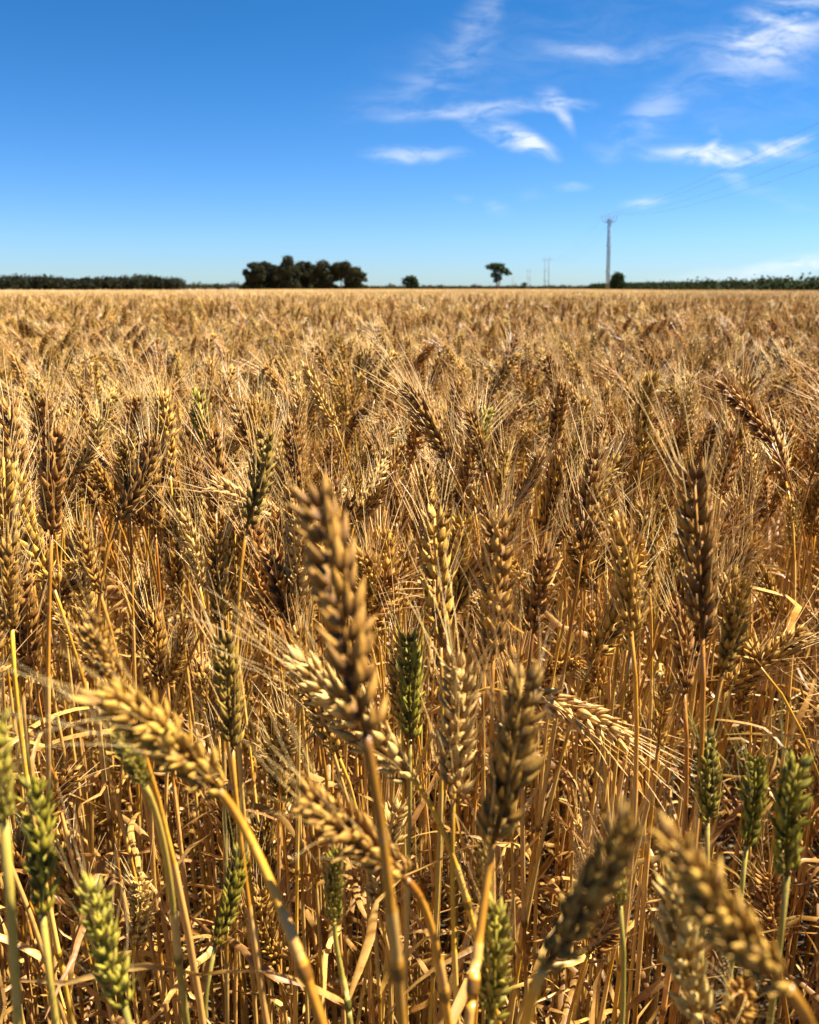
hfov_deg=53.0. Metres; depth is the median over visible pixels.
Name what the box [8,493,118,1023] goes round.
wheat plant
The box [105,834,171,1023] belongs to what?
wheat plant
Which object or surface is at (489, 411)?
wheat plant
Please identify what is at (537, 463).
wheat plant
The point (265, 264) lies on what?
gum tree
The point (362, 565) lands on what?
wheat plant
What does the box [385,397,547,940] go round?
wheat plant
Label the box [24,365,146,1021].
wheat plant
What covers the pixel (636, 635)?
wheat plant
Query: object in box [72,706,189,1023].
wheat plant
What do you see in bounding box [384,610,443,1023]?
wheat plant
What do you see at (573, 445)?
wheat plant
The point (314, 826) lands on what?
wheat plant
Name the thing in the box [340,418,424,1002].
wheat plant
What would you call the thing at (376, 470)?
wheat plant
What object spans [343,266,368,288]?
gum tree
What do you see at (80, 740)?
wheat plant
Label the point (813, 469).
wheat plant
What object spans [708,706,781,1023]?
wheat plant
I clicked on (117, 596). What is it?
wheat plant
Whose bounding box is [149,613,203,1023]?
wheat plant
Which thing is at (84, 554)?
wheat plant
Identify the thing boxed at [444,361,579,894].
wheat plant
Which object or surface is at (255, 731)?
wheat plant
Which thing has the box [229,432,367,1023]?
wheat plant
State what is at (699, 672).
wheat plant
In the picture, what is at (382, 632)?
wheat plant
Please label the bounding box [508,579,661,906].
wheat plant
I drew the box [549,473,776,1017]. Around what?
wheat plant
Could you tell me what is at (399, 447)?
wheat plant
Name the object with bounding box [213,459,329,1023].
wheat plant
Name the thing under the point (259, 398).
wheat plant
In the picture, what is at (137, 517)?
wheat plant
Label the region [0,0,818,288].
sky
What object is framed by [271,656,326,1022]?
wheat plant
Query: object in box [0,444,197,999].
wheat plant
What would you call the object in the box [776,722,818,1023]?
wheat plant
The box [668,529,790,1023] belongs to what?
wheat plant
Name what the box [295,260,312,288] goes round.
gum tree
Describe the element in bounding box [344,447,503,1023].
wheat plant
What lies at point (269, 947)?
wheat plant
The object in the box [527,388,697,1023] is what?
wheat plant
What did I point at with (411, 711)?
wheat plant
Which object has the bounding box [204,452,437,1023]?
wheat plant
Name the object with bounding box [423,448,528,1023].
wheat plant
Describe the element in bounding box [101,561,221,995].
wheat plant
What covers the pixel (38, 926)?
wheat plant
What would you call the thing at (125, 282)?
woods
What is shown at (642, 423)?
wheat plant
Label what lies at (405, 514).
wheat plant
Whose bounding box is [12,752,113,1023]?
wheat plant
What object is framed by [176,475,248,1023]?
wheat plant
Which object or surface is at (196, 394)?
wheat plant
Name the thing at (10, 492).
wheat plant
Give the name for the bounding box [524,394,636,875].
wheat plant
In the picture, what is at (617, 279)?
dense tree
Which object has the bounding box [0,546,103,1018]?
wheat plant
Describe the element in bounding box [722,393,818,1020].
wheat plant
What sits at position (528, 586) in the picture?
wheat plant
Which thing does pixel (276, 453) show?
wheat plant
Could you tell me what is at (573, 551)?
wheat plant
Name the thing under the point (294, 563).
wheat plant
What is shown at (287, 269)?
gum tree
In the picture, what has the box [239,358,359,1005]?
wheat plant
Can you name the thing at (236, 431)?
wheat plant
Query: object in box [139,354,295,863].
wheat plant
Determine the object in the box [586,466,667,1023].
wheat plant
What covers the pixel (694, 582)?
wheat plant
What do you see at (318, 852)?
wheat plant
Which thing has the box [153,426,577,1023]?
wheat plant
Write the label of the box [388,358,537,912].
wheat plant
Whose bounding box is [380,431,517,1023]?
wheat plant
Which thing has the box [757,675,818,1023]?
wheat plant
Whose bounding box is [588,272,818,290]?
orchard shrubbery
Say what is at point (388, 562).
wheat plant
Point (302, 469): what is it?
wheat plant
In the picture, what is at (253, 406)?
wheat plant
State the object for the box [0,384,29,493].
wheat plant
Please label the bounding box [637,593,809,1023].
wheat plant
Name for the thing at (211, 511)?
wheat plant
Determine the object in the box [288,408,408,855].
wheat plant
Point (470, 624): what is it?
wheat plant
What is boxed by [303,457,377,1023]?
wheat plant
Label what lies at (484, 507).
wheat plant
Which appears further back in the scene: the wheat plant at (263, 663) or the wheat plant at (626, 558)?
the wheat plant at (263, 663)
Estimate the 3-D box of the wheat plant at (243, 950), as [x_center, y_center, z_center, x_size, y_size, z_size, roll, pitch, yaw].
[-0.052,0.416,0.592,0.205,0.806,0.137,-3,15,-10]
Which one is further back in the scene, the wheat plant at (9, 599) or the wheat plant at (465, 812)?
the wheat plant at (465, 812)
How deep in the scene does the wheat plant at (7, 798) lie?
0.23 m
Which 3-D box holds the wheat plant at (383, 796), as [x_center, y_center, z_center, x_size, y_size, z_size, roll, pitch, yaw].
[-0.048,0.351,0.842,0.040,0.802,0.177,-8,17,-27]
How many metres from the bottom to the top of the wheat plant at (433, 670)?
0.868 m
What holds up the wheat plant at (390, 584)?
on the ground
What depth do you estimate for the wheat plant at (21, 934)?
0.85 m
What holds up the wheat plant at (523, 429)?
on the ground
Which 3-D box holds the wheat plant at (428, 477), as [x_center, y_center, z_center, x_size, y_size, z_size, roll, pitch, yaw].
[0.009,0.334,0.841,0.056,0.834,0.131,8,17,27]
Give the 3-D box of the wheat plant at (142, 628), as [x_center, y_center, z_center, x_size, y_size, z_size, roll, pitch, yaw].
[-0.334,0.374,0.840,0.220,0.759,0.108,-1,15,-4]
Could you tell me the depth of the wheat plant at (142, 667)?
0.82 m
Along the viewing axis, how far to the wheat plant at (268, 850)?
0.66 m
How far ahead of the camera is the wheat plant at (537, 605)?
0.47 m
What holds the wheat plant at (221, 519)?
on the ground
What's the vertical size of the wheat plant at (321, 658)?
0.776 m
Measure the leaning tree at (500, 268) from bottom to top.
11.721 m
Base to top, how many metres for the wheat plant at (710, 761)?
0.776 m
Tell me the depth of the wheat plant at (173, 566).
0.77 m
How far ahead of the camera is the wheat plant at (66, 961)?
0.90 m
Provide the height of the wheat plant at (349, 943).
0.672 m
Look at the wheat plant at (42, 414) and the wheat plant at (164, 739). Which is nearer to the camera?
the wheat plant at (164, 739)
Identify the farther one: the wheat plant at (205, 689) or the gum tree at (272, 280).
the gum tree at (272, 280)
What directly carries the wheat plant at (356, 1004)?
on the ground
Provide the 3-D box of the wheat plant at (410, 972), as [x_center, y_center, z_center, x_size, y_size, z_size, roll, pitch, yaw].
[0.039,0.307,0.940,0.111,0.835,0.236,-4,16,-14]
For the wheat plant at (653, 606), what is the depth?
0.99 m
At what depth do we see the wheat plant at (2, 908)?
0.73 m
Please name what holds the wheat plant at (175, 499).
on the ground
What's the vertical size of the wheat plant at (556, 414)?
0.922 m
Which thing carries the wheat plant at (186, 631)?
on the ground
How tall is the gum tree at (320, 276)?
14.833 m
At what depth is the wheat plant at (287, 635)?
0.74 m
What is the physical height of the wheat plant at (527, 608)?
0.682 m
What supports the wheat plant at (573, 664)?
on the ground
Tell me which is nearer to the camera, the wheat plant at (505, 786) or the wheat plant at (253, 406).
the wheat plant at (505, 786)
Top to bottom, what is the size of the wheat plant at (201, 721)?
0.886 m
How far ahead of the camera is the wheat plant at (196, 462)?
0.79 m
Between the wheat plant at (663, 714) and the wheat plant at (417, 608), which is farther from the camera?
the wheat plant at (417, 608)
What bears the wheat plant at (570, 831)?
on the ground
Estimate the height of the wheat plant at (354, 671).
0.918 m
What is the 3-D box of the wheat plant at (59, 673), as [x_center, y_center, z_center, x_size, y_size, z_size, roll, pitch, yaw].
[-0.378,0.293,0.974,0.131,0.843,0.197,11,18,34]
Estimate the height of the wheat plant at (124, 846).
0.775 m
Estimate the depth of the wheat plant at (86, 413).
0.95 m
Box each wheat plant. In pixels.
[0,337,144,1023]
[0,349,220,1023]
[0,378,34,977]
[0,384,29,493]
[0,399,78,691]
[0,405,110,853]
[0,406,60,1023]
[0,428,35,1021]
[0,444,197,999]
[0,460,47,774]
[0,475,76,1023]
[0,483,129,1020]
[0,523,201,1023]
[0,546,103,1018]
[0,639,30,1023]
[0,656,37,1023]
[0,817,69,1023]
[1,383,169,1023]
[1,409,290,1023]
[1,415,205,1022]
[3,489,109,1023]
[3,597,327,1023]
[3,705,80,1023]
[5,464,93,923]
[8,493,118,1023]
[12,346,215,1022]
[12,527,167,1023]
[12,600,99,876]
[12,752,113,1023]
[13,355,91,1023]
[17,445,86,992]
[18,411,171,1023]
[19,377,249,999]
[19,398,145,1008]
[19,597,209,1009]
[20,417,171,1004]
[21,776,518,1023]
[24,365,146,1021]
[24,788,136,1023]
[33,576,220,1023]
[36,526,274,1023]
[38,363,197,871]
[44,387,175,1023]
[45,554,205,1023]
[55,383,248,1023]
[56,364,177,999]
[56,373,153,1002]
[56,409,183,1000]
[59,475,179,1023]
[60,344,159,1017]
[64,379,214,870]
[65,432,210,963]
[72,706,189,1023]
[79,416,277,1023]
[79,451,252,1023]
[80,701,267,1023]
[90,454,284,983]
[91,388,311,1023]
[91,462,276,1023]
[95,357,186,990]
[95,382,210,938]
[101,383,201,1023]
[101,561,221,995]
[102,426,223,1022]
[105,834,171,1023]
[107,402,232,1023]
[116,504,266,1023]
[118,374,288,893]
[121,487,200,984]
[132,475,278,1023]
[138,387,267,997]
[138,428,268,1011]
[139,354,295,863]
[149,360,239,936]
[149,417,320,1023]
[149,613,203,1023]
[150,524,282,976]
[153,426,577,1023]
[154,470,365,911]
[157,634,350,898]
[159,652,265,1001]
[160,366,240,1016]
[162,629,304,1023]
[163,441,337,1023]
[170,373,290,1023]
[171,445,285,1017]
[173,363,262,1023]
[174,565,501,1023]
[176,447,293,1023]
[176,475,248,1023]
[176,567,347,1023]
[177,339,279,1009]
[177,424,294,796]
[179,375,254,1023]
[185,429,311,1023]
[188,588,345,1023]
[189,426,321,1023]
[192,451,350,1010]
[197,516,346,932]
[198,426,385,1022]
[201,341,346,985]
[202,581,413,1016]
[203,364,302,858]
[203,803,261,1019]
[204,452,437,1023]
[205,675,343,1023]
[206,365,326,885]
[210,507,294,996]
[212,378,395,1023]
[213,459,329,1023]
[214,405,372,979]
[219,407,306,823]
[224,455,294,860]
[226,462,380,1014]
[228,709,293,1023]
[228,789,295,1023]
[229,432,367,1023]
[230,514,479,1006]
[230,822,293,1023]
[233,508,454,1023]
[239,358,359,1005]
[240,698,452,1023]
[241,695,355,985]
[242,451,407,1023]
[243,407,352,997]
[244,400,312,1015]
[246,624,324,924]
[248,479,303,870]
[250,391,440,1023]
[253,614,468,1023]
[254,412,426,659]
[261,475,325,1015]
[261,674,695,1023]
[263,385,326,895]
[264,503,386,1023]
[265,424,320,1007]
[265,468,372,1007]
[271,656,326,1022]
[275,308,386,971]
[276,408,387,837]
[286,471,406,1023]
[287,439,472,995]
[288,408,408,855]
[288,419,475,1023]
[294,418,400,938]
[302,640,336,1023]
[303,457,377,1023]
[306,441,541,1014]
[307,659,445,1023]
[310,565,346,1023]
[312,629,347,902]
[315,512,388,1023]
[316,381,480,1023]
[316,420,426,1021]
[321,349,355,869]
[324,521,423,963]
[331,406,423,1021]
[337,423,476,1000]
[338,384,432,959]
[340,365,422,879]
[340,394,439,973]
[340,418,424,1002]
[341,550,483,1023]
[342,444,434,898]
[342,490,416,1023]
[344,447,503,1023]
[347,535,534,1003]
[348,366,549,1023]
[348,479,410,1023]
[354,325,534,900]
[356,723,438,1023]
[362,396,545,783]
[365,490,625,1022]
[368,662,431,1022]
[369,569,459,1005]
[370,547,430,1023]
[373,464,488,1023]
[377,351,502,882]
[378,414,486,1022]
[379,388,487,974]
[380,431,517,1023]
[381,340,482,855]
[381,489,588,1023]
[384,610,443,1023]
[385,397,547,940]
[387,441,576,1023]
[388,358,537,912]
[392,459,447,1013]
[394,431,459,1023]
[395,551,504,1023]
[404,407,654,950]
[407,434,576,924]
[411,388,558,1023]
[411,428,670,1023]
[412,383,608,997]
[412,384,541,807]
[415,566,564,1021]
[417,553,531,906]
[418,360,488,876]
[419,449,515,1023]
[422,417,556,1023]
[422,432,648,978]
[423,398,478,942]
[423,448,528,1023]
[423,465,572,1016]
[426,650,526,1010]
[431,586,547,1023]
[435,365,518,863]
[435,432,550,1023]
[443,369,575,1023]
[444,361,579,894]
[445,809,533,1023]
[446,637,611,1023]
[455,654,567,1017]
[455,809,508,1023]
[457,532,595,1023]
[460,484,610,1016]
[467,418,616,997]
[471,606,573,1023]
[473,411,597,1023]
[474,521,562,744]
[476,396,587,1015]
[477,393,585,1009]
[478,491,592,1022]
[480,412,560,1023]
[494,522,678,971]
[496,649,657,1023]
[497,416,661,1007]
[498,513,770,1023]
[504,510,811,1023]
[505,385,637,1023]
[506,586,818,1021]
[507,338,614,1023]
[508,387,574,893]
[508,432,610,1023]
[508,508,674,1023]
[508,526,748,1023]
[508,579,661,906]
[509,556,723,1023]
[510,337,682,1023]
[516,486,664,1023]
[519,724,723,1023]
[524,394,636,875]
[524,415,668,1021]
[526,451,740,1023]
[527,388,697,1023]
[527,501,632,953]
[534,419,694,968]
[536,491,791,939]
[536,784,603,1023]
[539,380,741,1003]
[539,388,795,1023]
[539,483,623,883]
[539,483,677,1021]
[539,636,646,956]
[542,511,702,970]
[544,499,717,1023]
[546,605,589,1002]
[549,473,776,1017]
[555,382,682,1008]
[556,796,672,1023]
[559,436,664,819]
[561,619,633,1020]
[566,833,661,1023]
[573,573,750,1019]
[580,439,818,1023]
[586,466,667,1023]
[587,376,679,975]
[588,793,635,1023]
[590,364,663,827]
[594,453,701,980]
[598,344,706,958]
[615,405,718,968]
[617,353,710,982]
[624,422,732,1023]
[624,727,722,1023]
[627,611,784,1023]
[627,649,717,960]
[629,356,779,1023]
[630,447,818,1023]
[632,665,688,1023]
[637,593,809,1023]
[644,537,719,1023]
[649,458,763,1019]
[649,809,815,1023]
[658,675,738,1023]
[667,514,817,1017]
[668,436,770,1019]
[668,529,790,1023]
[691,362,818,1023]
[703,333,804,961]
[704,958,779,1023]
[706,417,805,980]
[706,473,818,979]
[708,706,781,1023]
[715,808,801,1023]
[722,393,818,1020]
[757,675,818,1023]
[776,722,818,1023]
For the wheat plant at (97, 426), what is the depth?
0.78 m
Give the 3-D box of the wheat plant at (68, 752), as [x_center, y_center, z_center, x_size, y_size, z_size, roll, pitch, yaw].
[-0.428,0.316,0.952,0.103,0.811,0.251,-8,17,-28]
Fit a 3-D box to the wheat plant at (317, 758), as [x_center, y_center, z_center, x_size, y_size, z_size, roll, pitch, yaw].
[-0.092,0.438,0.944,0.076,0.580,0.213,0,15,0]
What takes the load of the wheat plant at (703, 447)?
on the ground
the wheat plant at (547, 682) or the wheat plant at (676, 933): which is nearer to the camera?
the wheat plant at (676, 933)
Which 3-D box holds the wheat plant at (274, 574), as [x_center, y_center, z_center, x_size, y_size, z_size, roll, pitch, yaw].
[-0.007,0.389,0.650,0.230,0.828,0.044,-8,17,-27]
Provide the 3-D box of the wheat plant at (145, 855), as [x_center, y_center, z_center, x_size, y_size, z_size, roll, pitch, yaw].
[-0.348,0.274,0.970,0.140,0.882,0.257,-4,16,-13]
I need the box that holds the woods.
[0,273,186,289]
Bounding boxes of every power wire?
[523,167,811,278]
[533,123,817,270]
[545,134,816,259]
[545,152,814,264]
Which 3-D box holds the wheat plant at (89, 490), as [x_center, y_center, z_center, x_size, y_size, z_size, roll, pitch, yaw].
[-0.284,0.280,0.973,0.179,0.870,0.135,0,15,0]
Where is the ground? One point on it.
(726, 857)
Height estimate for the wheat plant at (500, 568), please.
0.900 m
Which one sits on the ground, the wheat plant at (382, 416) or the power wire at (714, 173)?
the wheat plant at (382, 416)
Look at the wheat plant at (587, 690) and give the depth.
0.78 m
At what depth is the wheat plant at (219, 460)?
0.69 m
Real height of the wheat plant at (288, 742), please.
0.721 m
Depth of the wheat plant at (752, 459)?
0.84 m
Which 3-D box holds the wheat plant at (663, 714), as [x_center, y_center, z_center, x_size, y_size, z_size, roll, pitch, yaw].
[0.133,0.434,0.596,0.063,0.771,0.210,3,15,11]
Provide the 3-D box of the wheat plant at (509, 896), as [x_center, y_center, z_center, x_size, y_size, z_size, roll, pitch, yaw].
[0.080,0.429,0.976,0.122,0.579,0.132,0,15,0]
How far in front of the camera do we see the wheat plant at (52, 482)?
0.47 m
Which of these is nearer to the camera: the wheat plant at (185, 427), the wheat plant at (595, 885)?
the wheat plant at (595, 885)
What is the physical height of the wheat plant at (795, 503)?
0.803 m
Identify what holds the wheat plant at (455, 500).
on the ground
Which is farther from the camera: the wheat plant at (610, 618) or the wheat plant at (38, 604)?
the wheat plant at (38, 604)
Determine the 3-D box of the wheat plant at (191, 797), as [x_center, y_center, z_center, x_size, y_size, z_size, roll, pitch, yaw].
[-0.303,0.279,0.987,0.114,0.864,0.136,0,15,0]
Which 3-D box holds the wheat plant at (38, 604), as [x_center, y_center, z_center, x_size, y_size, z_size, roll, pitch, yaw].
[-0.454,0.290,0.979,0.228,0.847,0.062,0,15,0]
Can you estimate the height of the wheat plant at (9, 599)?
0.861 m
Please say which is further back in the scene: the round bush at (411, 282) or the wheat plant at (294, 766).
the round bush at (411, 282)
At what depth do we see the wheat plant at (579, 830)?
0.69 m
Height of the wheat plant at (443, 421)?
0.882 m
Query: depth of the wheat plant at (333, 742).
0.48 m
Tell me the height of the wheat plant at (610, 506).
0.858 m
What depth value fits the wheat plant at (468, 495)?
0.82 m
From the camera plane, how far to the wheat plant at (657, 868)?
0.90 m
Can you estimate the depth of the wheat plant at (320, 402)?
0.75 m
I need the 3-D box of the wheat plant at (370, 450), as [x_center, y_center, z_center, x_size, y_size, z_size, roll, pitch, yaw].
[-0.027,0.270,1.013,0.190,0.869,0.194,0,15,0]
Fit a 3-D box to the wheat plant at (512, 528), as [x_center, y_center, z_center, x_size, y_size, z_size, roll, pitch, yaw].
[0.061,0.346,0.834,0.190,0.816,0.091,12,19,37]
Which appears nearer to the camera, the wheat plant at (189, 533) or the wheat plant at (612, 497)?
the wheat plant at (189, 533)
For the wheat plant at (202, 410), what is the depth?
0.97 m
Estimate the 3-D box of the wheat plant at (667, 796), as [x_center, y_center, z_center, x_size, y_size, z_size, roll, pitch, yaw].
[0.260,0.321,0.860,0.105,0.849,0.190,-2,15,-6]
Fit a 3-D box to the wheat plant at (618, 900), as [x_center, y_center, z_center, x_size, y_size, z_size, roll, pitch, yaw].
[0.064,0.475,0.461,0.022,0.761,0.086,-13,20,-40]
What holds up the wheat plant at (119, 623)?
on the ground
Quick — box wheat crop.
[0,288,818,1023]
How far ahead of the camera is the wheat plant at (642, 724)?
0.91 m
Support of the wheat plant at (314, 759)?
on the ground
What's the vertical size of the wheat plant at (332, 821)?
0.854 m
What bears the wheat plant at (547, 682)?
on the ground
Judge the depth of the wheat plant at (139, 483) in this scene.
0.53 m
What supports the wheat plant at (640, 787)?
on the ground
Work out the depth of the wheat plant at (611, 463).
0.75 m
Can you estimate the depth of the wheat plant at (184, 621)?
0.96 m
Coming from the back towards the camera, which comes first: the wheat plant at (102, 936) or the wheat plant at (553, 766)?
the wheat plant at (553, 766)
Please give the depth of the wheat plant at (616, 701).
0.80 m
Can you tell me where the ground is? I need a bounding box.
[0,289,818,1023]
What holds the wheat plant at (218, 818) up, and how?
on the ground
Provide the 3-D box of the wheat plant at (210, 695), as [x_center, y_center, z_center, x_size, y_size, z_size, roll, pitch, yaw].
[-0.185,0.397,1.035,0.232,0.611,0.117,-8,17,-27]
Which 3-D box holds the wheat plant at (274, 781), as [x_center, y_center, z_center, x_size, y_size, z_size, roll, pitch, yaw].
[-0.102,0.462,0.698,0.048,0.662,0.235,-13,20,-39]
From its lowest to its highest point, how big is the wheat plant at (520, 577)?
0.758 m
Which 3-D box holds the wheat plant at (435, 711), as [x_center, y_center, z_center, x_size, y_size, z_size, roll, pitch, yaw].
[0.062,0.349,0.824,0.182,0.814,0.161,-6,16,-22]
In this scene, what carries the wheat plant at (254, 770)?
on the ground
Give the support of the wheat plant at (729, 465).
on the ground
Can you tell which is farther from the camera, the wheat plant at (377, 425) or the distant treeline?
the distant treeline
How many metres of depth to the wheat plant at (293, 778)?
1.08 m
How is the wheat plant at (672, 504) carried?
on the ground
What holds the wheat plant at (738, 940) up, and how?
on the ground
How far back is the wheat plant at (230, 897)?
0.40 m
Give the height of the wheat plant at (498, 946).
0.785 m
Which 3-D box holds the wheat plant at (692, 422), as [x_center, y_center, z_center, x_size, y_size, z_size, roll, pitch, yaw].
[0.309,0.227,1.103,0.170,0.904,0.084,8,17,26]
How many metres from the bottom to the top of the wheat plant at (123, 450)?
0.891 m
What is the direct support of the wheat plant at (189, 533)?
on the ground
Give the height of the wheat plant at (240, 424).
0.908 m
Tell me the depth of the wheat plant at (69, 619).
0.64 m
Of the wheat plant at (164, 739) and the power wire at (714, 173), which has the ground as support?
the wheat plant at (164, 739)
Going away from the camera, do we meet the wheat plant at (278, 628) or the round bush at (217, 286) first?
the wheat plant at (278, 628)
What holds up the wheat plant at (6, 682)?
on the ground
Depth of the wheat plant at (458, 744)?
0.34 m
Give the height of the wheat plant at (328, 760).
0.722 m
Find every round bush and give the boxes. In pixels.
[214,283,221,289]
[400,275,419,288]
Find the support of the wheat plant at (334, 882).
on the ground
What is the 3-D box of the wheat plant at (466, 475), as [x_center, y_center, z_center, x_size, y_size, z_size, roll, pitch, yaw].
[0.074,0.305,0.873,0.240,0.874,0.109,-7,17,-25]
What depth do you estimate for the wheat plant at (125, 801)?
0.85 m
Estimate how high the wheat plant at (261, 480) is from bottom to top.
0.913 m
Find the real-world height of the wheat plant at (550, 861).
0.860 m
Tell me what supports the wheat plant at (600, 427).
on the ground
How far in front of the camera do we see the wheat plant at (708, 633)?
0.55 m
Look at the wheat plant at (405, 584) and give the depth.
0.73 m
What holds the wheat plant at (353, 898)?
on the ground
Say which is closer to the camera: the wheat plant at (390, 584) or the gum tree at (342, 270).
the wheat plant at (390, 584)
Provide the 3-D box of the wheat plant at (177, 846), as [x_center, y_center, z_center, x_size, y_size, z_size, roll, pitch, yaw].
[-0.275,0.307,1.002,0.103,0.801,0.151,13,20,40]
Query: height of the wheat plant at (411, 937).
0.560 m
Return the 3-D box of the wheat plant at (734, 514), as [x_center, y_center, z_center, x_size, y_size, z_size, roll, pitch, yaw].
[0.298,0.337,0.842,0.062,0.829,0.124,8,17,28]
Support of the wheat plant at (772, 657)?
on the ground
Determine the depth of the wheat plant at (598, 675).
0.60 m
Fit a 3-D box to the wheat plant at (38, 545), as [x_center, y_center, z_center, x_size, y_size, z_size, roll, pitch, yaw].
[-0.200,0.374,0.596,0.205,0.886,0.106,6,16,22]
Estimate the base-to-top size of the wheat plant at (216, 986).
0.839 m
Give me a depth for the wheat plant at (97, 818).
1.01 m
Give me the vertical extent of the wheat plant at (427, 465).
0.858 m
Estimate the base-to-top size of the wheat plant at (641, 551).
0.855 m
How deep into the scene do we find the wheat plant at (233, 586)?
0.61 m
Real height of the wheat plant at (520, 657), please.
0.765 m
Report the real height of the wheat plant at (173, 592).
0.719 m
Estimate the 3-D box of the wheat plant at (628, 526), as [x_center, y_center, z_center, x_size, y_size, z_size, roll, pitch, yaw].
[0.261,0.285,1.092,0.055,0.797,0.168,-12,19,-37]
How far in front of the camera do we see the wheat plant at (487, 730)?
0.69 m
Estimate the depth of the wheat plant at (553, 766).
0.73 m
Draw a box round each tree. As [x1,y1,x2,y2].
[240,261,266,288]
[256,260,273,288]
[265,264,282,288]
[276,255,301,288]
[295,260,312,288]
[308,259,336,288]
[331,260,354,288]
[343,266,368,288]
[485,262,512,288]
[519,283,526,288]
[607,271,626,289]
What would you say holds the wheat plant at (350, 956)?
on the ground
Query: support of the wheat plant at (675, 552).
on the ground
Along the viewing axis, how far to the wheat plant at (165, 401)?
0.75 m
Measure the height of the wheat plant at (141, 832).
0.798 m
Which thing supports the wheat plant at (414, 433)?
on the ground
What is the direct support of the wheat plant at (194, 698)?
on the ground
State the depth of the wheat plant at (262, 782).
0.82 m
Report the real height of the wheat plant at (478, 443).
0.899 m
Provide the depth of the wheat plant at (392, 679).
0.53 m
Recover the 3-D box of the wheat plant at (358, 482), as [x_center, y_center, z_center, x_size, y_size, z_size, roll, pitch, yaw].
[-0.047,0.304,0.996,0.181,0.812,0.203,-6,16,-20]
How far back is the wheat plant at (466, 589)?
0.51 m
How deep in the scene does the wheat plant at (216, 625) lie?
0.82 m
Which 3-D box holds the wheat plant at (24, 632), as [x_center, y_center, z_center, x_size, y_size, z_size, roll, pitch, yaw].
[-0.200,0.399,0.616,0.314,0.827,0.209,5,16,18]
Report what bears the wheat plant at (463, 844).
on the ground
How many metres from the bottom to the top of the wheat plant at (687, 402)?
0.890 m
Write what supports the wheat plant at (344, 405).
on the ground
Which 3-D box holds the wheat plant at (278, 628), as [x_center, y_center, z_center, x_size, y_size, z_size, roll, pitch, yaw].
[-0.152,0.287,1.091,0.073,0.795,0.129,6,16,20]
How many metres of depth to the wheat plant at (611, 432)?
1.01 m
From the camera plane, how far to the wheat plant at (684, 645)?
0.45 m
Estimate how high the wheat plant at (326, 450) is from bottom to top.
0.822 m
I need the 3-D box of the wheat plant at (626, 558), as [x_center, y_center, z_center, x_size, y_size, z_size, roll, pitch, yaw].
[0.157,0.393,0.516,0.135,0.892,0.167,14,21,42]
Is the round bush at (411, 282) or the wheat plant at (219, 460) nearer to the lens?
the wheat plant at (219, 460)
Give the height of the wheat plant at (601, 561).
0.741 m
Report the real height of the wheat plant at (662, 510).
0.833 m
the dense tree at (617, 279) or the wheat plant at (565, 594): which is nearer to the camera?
the wheat plant at (565, 594)
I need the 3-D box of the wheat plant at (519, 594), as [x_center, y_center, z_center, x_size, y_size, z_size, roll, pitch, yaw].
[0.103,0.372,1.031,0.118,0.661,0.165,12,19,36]
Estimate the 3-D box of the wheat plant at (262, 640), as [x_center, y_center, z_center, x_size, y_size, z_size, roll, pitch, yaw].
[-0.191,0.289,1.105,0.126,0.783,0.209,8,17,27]
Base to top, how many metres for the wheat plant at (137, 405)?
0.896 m
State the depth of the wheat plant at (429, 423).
0.69 m
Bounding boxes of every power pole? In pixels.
[543,258,551,288]
[602,213,616,288]
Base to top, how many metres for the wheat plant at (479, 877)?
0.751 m
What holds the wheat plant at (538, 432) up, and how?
on the ground
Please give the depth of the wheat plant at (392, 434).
0.89 m
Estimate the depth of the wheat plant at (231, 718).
0.40 m
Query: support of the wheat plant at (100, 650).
on the ground
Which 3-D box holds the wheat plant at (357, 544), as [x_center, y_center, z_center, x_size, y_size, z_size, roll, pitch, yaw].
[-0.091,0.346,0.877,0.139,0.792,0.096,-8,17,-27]
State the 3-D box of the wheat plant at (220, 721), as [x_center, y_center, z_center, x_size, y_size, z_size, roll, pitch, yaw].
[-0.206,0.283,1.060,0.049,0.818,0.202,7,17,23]
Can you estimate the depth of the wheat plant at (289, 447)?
0.70 m
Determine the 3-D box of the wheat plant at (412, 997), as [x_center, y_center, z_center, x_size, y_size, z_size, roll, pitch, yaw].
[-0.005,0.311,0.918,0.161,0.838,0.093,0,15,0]
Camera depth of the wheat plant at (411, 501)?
1.04 m
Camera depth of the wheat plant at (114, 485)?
0.95 m
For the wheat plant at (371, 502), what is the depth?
0.61 m
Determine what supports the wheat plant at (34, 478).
on the ground
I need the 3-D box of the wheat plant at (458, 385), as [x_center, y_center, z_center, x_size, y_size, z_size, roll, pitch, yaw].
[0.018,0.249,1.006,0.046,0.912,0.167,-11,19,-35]
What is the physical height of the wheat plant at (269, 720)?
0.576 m
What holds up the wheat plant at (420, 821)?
on the ground
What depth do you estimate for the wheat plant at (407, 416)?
0.95 m
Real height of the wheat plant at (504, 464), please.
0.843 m
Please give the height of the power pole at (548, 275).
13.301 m
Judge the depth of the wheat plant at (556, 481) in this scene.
0.71 m
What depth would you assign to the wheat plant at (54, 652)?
0.88 m
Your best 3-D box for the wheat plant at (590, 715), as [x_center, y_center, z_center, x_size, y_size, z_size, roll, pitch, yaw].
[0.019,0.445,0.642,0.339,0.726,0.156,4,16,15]
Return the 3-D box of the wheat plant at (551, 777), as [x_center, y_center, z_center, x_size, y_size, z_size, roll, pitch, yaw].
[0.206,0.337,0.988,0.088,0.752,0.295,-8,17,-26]
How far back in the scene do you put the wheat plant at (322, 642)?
0.97 m
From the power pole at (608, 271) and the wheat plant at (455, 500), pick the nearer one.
the wheat plant at (455, 500)
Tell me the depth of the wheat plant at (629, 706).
0.86 m
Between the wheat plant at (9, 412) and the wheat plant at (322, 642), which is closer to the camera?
the wheat plant at (9, 412)
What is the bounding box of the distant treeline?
[163,281,588,289]

